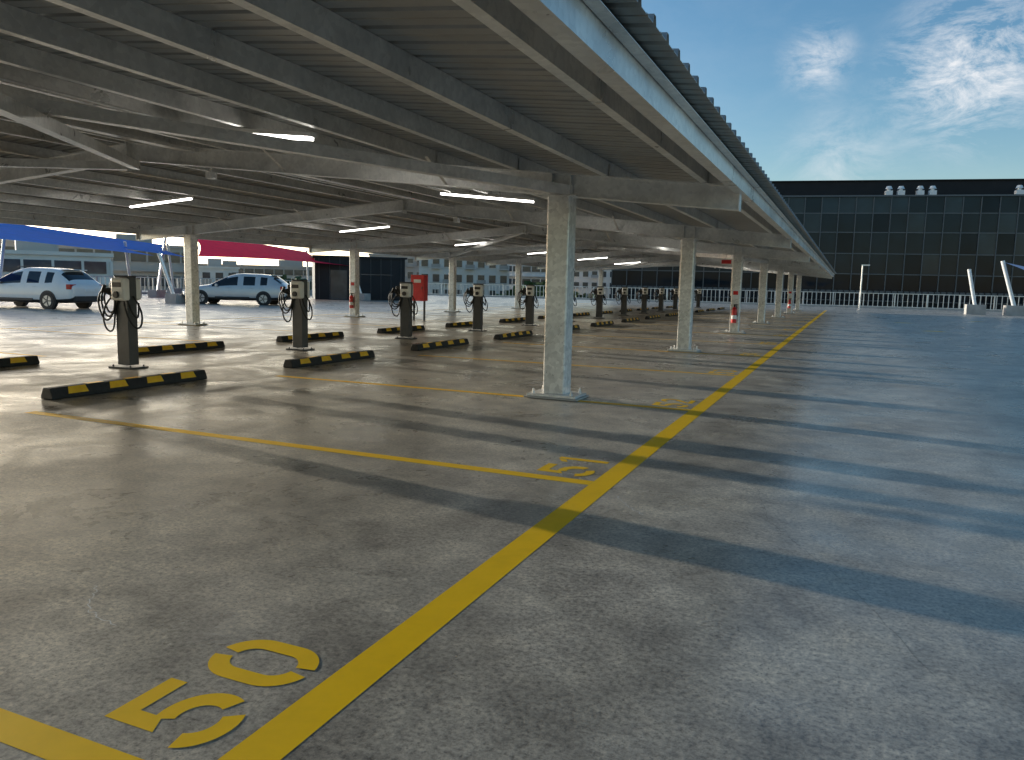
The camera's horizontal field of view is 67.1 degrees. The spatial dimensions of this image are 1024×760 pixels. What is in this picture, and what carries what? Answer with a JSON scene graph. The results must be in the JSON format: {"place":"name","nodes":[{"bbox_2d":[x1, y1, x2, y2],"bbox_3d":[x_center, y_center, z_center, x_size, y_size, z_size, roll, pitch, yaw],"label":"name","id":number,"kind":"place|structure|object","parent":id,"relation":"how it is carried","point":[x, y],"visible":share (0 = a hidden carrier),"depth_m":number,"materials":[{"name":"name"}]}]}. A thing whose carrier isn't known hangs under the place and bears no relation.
{"place":"outdoors","nodes":[
{"label":"outdoors","id":0,"kind":"place"},
{"bbox_2d":[0,240,113,287],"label":"white low building","id":1,"kind":"structure","parent":0,"point":[24,253],"depth_m":82.12,"materials":[{"name":"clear glass"}]},
{"bbox_2d":[198,258,239,284],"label":"white apartment building","id":2,"kind":"structure","parent":0,"point":[214,268],"depth_m":148.29,"materials":[{"name":"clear glass"}]},
{"bbox_2d":[198,260,311,281],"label":"grey office building","id":3,"kind":"structure","parent":0,"point":[290,269],"depth_m":199.42,"materials":[{"name":"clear glass"}]},
{"bbox_2d":[368,253,418,281],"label":"grey apartment building","id":4,"kind":"structure","parent":0,"point":[411,266],"depth_m":196.14,"materials":[{"name":"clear glass"}]},
{"bbox_2d":[419,259,508,295],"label":"white apartment building","id":5,"kind":"structure","parent":0,"point":[469,273],"depth_m":163.17,"materials":[{"name":"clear glass"}]},
{"bbox_2d":[0,290,1023,759],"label":"rooftop parking deck","id":6,"kind":"structure","parent":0,"point":[696,604],"depth_m":4.38,"materials":[{"name":"concrete"}]},
{"bbox_2d":[0,355,39,367],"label":"wheel stop","id":7,"kind":"object","parent":6,"relation":"on","point":[18,361],"visible":1,"depth_m":11.79,"materials":[{"name":"black rubber"}]},
{"bbox_2d":[0,266,103,308],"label":"parked suv car","id":8,"kind":"object","parent":6,"relation":"on","point":[48,287],"visible":0.96,"depth_m":31.31,"materials":[{"name":"white paint"}]},
{"bbox_2d":[0,227,185,303],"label":"blue shade sail","id":9,"kind":"object","parent":6,"relation":"on","point":[27,236],"visible":0.91,"depth_m":41.25,"materials":[{"name":"fabric"}]},
{"bbox_2d":[0,223,199,293],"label":"blue shade sail","id":10,"kind":"object","parent":6,"relation":"on","point":[144,246],"visible":0.52,"depth_m":52.81,"materials":[{"name":"fabric"}]},
{"bbox_2d":[97,275,148,369],"bbox_3d":[-5.942,-0.889,11.806,0.763,1.404,0.475,4,8,22],"label":"ev charger","id":11,"kind":"object","parent":6,"relation":"on","point":[124,292],"visible":1,"depth_m":11.73,"materials":[{"name":"white plastic"}]},
{"bbox_2d":[41,369,206,399],"bbox_3d":[-4.777,0.035,9.717,0.200,0.133,2.300,4,8,23],"label":"wheel stop","id":12,"kind":"object","parent":6,"relation":"on","point":[82,389],"visible":1,"depth_m":9.45,"materials":[{"name":"black rubber"}]},
{"bbox_2d":[3,274,311,293],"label":"perimeter fence","id":13,"kind":"object","parent":6,"relation":"on","point":[177,283],"visible":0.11,"depth_m":62.84,"materials":[{"name":"metal"}]},
{"bbox_2d":[138,341,224,354],"bbox_3d":[-6.389,-0.615,14.686,0.200,0.133,2.300,4,8,24],"label":"wheel stop","id":14,"kind":"object","parent":6,"relation":"on","point":[178,347],"visible":0.69,"depth_m":14.67,"materials":[{"name":"black rubber"}]},
{"bbox_2d":[105,640,318,747],"bbox_3d":[-0.992,1.058,2.667,0.420,0.001,0.690,4,8,23],"label":"painted stall number","id":15,"kind":"object","parent":6,"relation":"on","point":[132,712],"visible":1,"depth_m":2.60,"materials":[{"name":"yellow paint"}]},
{"bbox_2d":[182,272,290,304],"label":"parked suv car","id":16,"kind":"object","parent":6,"relation":"on","point":[262,288],"visible":0.8,"depth_m":41.30,"materials":[{"name":"silver metal"}]},
{"bbox_2d":[148,238,370,299],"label":"red shade sail","id":17,"kind":"object","parent":6,"relation":"on","point":[210,248],"visible":0.62,"depth_m":52.91,"materials":[{"name":"fabric"}]},
{"bbox_2d":[279,279,314,350],"bbox_3d":[-4.318,-1.313,15.527,0.767,1.404,0.475,5,8,25],"label":"ev charger","id":18,"kind":"object","parent":6,"relation":"on","point":[297,292],"visible":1,"depth_m":15.45,"materials":[{"name":"white plastic"}]},
{"bbox_2d":[276,331,343,341],"bbox_3d":[-4.774,-1.040,18.410,0.200,0.133,2.300,4,8,23],"label":"wheel stop","id":19,"kind":"object","parent":6,"relation":"on","point":[289,338],"visible":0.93,"depth_m":18.45,"materials":[{"name":"black rubber"}]},
{"bbox_2d":[283,350,374,367],"bbox_3d":[-3.102,-0.376,13.334,0.200,0.133,2.300,4,8,24],"label":"wheel stop","id":20,"kind":"object","parent":6,"relation":"on","point":[319,360],"visible":1,"depth_m":13.09,"materials":[{"name":"black rubber"}]},
{"bbox_2d":[311,255,406,300],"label":"lift lobby building","id":21,"kind":"structure","parent":6,"relation":"on","point":[380,278],"depth_m":57.34,"materials":[{"name":"black glass"}]},
{"bbox_2d":[377,325,424,332],"bbox_3d":[-3.144,-1.456,22.062,0.200,0.133,2.300,4,8,23],"label":"wheel stop","id":22,"kind":"object","parent":6,"relation":"on","point":[396,329],"visible":0.84,"depth_m":21.57,"materials":[{"name":"black rubber"}]},
{"bbox_2d":[388,282,417,338],"bbox_3d":[-2.690,-1.737,19.240,0.764,1.404,0.475,4,8,21],"label":"ev charger","id":23,"kind":"object","parent":6,"relation":"on","point":[403,291],"visible":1,"depth_m":19.16,"materials":[{"name":"black plastic"}]},
{"bbox_2d":[0,303,813,759],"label":"yellow stall divider lines","id":24,"kind":"object","parent":6,"relation":"on","point":[36,737],"visible":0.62,"depth_m":5.59,"materials":[{"name":"paint"}]},
{"bbox_2d":[0,0,835,401],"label":"parking canopy","id":25,"kind":"object","parent":6,"relation":"on","point":[558,140],"visible":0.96,"depth_m":8.32,"materials":[{"name":"metal"}]},
{"bbox_2d":[349,281,354,307],"bbox_3d":[-6.244,-3.322,30.062,0.212,1.040,0.180,4,8,23],"label":"fire extinguisher","id":26,"kind":"object","parent":25,"relation":"attached to","point":[351,298],"visible":1,"depth_m":30.04,"materials":[{"name":"red metal"}]},
{"bbox_2d":[721,256,731,264],"bbox_3d":[6.715,-3.802,24.150,0.350,0.390,0.054,4,8,23],"label":"exit sign","id":27,"kind":"object","parent":25,"relation":"attached to","point":[726,261],"visible":1,"depth_m":24.14,"materials":[{"name":"red plastic"}]},
{"bbox_2d":[731,290,738,322],"bbox_3d":[7.032,-2.325,24.369,0.212,1.040,0.180,4,8,23],"label":"fire extinguisher","id":28,"kind":"object","parent":25,"relation":"attached to","point":[735,295],"visible":1,"depth_m":24.35,"materials":[{"name":"red metal"}]},
{"bbox_2d":[788,291,791,307],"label":"fire extinguisher","id":29,"kind":"object","parent":25,"relation":"attached to","point":[789,301],"visible":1,"depth_m":46.77,"materials":[{"name":"red metal"}]},
{"bbox_2d":[411,275,427,320],"bbox_3d":[-3.439,-3.044,28.579,0.560,1.675,0.305,4,8,23],"label":"fire hose reel cabinet","id":30,"kind":"object","parent":6,"relation":"on","point":[420,287],"visible":0.91,"depth_m":28.42,"materials":[{"name":"red metal"}]},
{"bbox_2d":[410,338,468,350],"bbox_3d":[-1.549,-0.790,16.956,0.200,0.133,2.300,4,8,23],"label":"wheel stop","id":31,"kind":"object","parent":6,"relation":"on","point":[436,344],"visible":1,"depth_m":16.68,"materials":[{"name":"black rubber"}]},
{"bbox_2d":[445,321,472,326],"bbox_3d":[-1.570,-1.866,25.658,0.200,0.133,2.300,4,8,24],"label":"wheel stop","id":32,"kind":"object","parent":6,"relation":"on","point":[460,324],"visible":0.68,"depth_m":25.14,"materials":[{"name":"black rubber"}]},
{"bbox_2d":[463,283,487,331],"bbox_3d":[-1.068,-2.161,22.961,0.770,1.404,0.475,4,8,22],"label":"ev charger","id":33,"kind":"object","parent":6,"relation":"on","point":[476,291],"visible":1,"depth_m":22.89,"materials":[{"name":"black plastic"}]},
{"bbox_2d":[499,317,524,322],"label":"wheel stop","id":34,"kind":"object","parent":6,"relation":"on","point":[511,320],"visible":0.84,"depth_m":28.98,"materials":[{"name":"black rubber"}]},
{"bbox_2d":[493,330,532,339],"bbox_3d":[0.055,-1.212,20.654,0.200,0.133,2.300,4,8,22],"label":"wheel stop","id":35,"kind":"object","parent":6,"relation":"on","point":[512,335],"visible":1,"depth_m":20.37,"materials":[{"name":"black rubber"}]},
{"bbox_2d":[218,310,826,759],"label":"yellow bay boundary line","id":36,"kind":"object","parent":6,"relation":"on","point":[292,726],"visible":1,"depth_m":3.20,"materials":[{"name":"paint"}]},
{"bbox_2d":[517,285,538,325],"bbox_3d":[0.563,-2.585,26.679,0.764,1.404,0.475,5,8,25],"label":"ev charger","id":37,"kind":"object","parent":6,"relation":"on","point":[528,291],"visible":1,"depth_m":26.60,"materials":[{"name":"black plastic"}]},
{"bbox_2d":[537,457,608,475],"bbox_3d":[0.477,0.675,6.025,0.420,0.001,0.580,4,8,23],"label":"painted stall number","id":38,"kind":"object","parent":6,"relation":"on","point":[547,467],"visible":1,"depth_m":5.98,"materials":[{"name":"yellow paint"}]},
{"bbox_2d":[572,325,579,329],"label":"wheel stop","id":39,"kind":"object","parent":6,"relation":"on","point":[574,327],"visible":0.35,"depth_m":24.95,"materials":[{"name":"black rubber"}]},
{"bbox_2d":[573,312,589,315],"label":"wheel stop","id":40,"kind":"object","parent":6,"relation":"on","point":[581,314],"visible":0.85,"depth_m":36.48,"materials":[{"name":"black rubber"}]},
{"bbox_2d":[589,286,606,318],"bbox_3d":[3.809,-3.434,34.114,0.771,1.404,0.475,4,8,21],"label":"ev charger","id":41,"kind":"object","parent":6,"relation":"on","point":[598,292],"visible":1,"depth_m":34.03,"materials":[{"name":"black plastic"}]},
{"bbox_2d":[590,321,613,326],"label":"wheel stop","id":42,"kind":"object","parent":6,"relation":"on","point":[597,324],"visible":1,"depth_m":27.56,"materials":[{"name":"black rubber"}]},
{"bbox_2d":[615,287,630,315],"bbox_3d":[5.444,-3.857,37.831,0.759,1.404,0.475,4,8,24],"label":"ev charger","id":43,"kind":"object","parent":6,"relation":"on","point":[623,291],"visible":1,"depth_m":37.76,"materials":[{"name":"black plastic"}]},
{"bbox_2d":[621,317,639,322],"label":"wheel stop","id":44,"kind":"object","parent":6,"relation":"on","point":[630,319],"visible":1,"depth_m":31.38,"materials":[{"name":"black rubber"}]},
{"bbox_2d":[636,287,649,313],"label":"ev charger","id":45,"kind":"object","parent":6,"relation":"on","point":[643,291],"visible":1,"depth_m":41.47,"materials":[{"name":"black plastic"}]},
{"bbox_2d":[645,315,660,318],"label":"wheel stop","id":46,"kind":"object","parent":6,"relation":"on","point":[653,317],"visible":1,"depth_m":35.01,"materials":[{"name":"black rubber"}]},
{"bbox_2d":[654,288,665,311],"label":"ev charger","id":47,"kind":"object","parent":6,"relation":"on","point":[660,292],"visible":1,"depth_m":45.19,"materials":[{"name":"black plastic"}]},
{"bbox_2d":[665,313,677,316],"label":"wheel stop","id":48,"kind":"object","parent":6,"relation":"on","point":[671,314],"visible":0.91,"depth_m":38.55,"materials":[{"name":"black rubber"}]},
{"bbox_2d":[668,288,678,309],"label":"ev charger","id":49,"kind":"object","parent":6,"relation":"on","point":[674,291],"visible":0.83,"depth_m":48.91,"materials":[{"name":"black plastic"}]},
{"bbox_2d":[652,399,694,406],"bbox_3d":[1.986,0.281,9.474,0.420,0.001,0.670,4,8,23],"label":"painted stall number","id":50,"kind":"object","parent":6,"relation":"on","point":[658,403],"visible":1,"depth_m":9.46,"materials":[{"name":"yellow paint"}]},
{"bbox_2d":[694,289,702,307],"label":"ev charger","id":51,"kind":"object","parent":6,"relation":"on","point":[698,293],"visible":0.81,"depth_m":56.34,"materials":[{"name":"black plastic"}]},
{"bbox_2d":[708,370,736,373],"bbox_3d":[3.600,-0.140,13.164,0.420,0.001,0.669,4,8,23],"label":"painted stall number","id":52,"kind":"object","parent":6,"relation":"on","point":[722,372],"visible":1,"depth_m":13.08,"materials":[{"name":"yellow paint"}]},
{"bbox_2d":[428,283,1023,311],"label":"perimeter fence","id":53,"kind":"object","parent":6,"relation":"on","point":[832,305],"visible":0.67,"depth_m":72.19,"materials":[{"name":"metal"}]},
{"bbox_2d":[758,490,932,673],"bbox_3d":[1.593,0.931,4.159,0.124,0.001,2.649,2,7,3],"label":"floor crack","id":54,"kind":"object","parent":6,"relation":"on","point":[849,587],"visible":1,"depth_m":3.50,"materials":[{"name":"black concrete"}]},
{"bbox_2d":[859,265,869,307],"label":"street lamp","id":55,"kind":"object","parent":6,"relation":"on","point":[861,285],"visible":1,"depth_m":68.80,"materials":[{"name":"metal"}]},
{"bbox_2d":[964,269,985,314],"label":"leaning sail mast","id":56,"kind":"object","parent":6,"relation":"on","point":[974,308],"visible":1,"depth_m":54.84,"materials":[{"name":"white metal"}]},
{"bbox_2d":[1001,260,1023,315],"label":"leaning sail mast","id":57,"kind":"object","parent":6,"relation":"on","point":[1012,309],"visible":0.98,"depth_m":54.09,"materials":[{"name":"white metal"}]},
{"bbox_2d":[1008,263,1023,269],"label":"blue shade sail","id":58,"kind":"object","parent":57,"relation":"attached to","point":[1019,266],"visible":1,"depth_m":54.15,"materials":[{"name":"fabric"}]},
{"bbox_2d":[27,0,1023,266],"label":"sky","id":59,"kind":"structure","parent":0,"point":[816,90],"materials":[{"name":"blue"}]},
{"bbox_2d":[509,264,545,295],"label":"white apartment building","id":60,"kind":"structure","parent":0,"point":[532,274],"depth_m":188.18,"materials":[{"name":"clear glass"}]},
{"bbox_2d":[574,270,611,298],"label":"white apartment building","id":61,"kind":"structure","parent":0,"point":[588,279],"depth_m":207.19,"materials":[{"name":"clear glass"}]},
{"label":"ground","id":62,"kind":"structure","parent":0,"visible":0},
{"bbox_2d":[0,234,198,290],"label":"grey office building","id":63,"kind":"structure","parent":62,"relation":"on","point":[142,265],"depth_m":112.16,"materials":[{"name":"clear glass"}]},
{"bbox_2d":[273,274,610,297],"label":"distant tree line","id":64,"kind":"object","parent":62,"relation":"on","point":[506,292],"visible":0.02,"depth_m":129.21,"materials":[{"name":"green plant"}]},
{"bbox_2d":[611,196,1021,309],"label":"railing","id":65,"kind":"object","parent":62,"relation":"on","point":[869,303],"depth_m":112.22,"materials":[{"name":"grey metal"}]},
{"bbox_2d":[610,284,1023,309],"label":"podium louvres","id":66,"kind":"object","parent":65,"relation":"attached to","point":[854,297],"visible":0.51,"depth_m":111.08,"materials":[{"name":"grey metal"}]},
{"bbox_2d":[611,194,1023,304],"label":"mullions","id":67,"kind":"object","parent":65,"relation":"attached to","point":[904,254],"visible":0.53,"depth_m":109.64,"materials":[{"name":"black metal"}]},
{"bbox_2d":[612,196,1023,303],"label":"curtain wall panels","id":68,"kind":"object","parent":67,"relation":"attached to","point":[950,241],"visible":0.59,"depth_m":109.67,"materials":[{"name":"black glass"}]},
{"bbox_2d":[772,179,1023,194],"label":"roof plant screen","id":69,"kind":"object","parent":65,"relation":"on","point":[943,187],"depth_m":112.52,"materials":[{"name":"black metal"}]},
{"bbox_2d":[884,185,1023,194],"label":"roof exhaust vents","id":70,"kind":"object","parent":65,"relation":"on","point":[920,191],"visible":0.98,"depth_m":108.96,"materials":[{"name":"white metal"}]}
]}

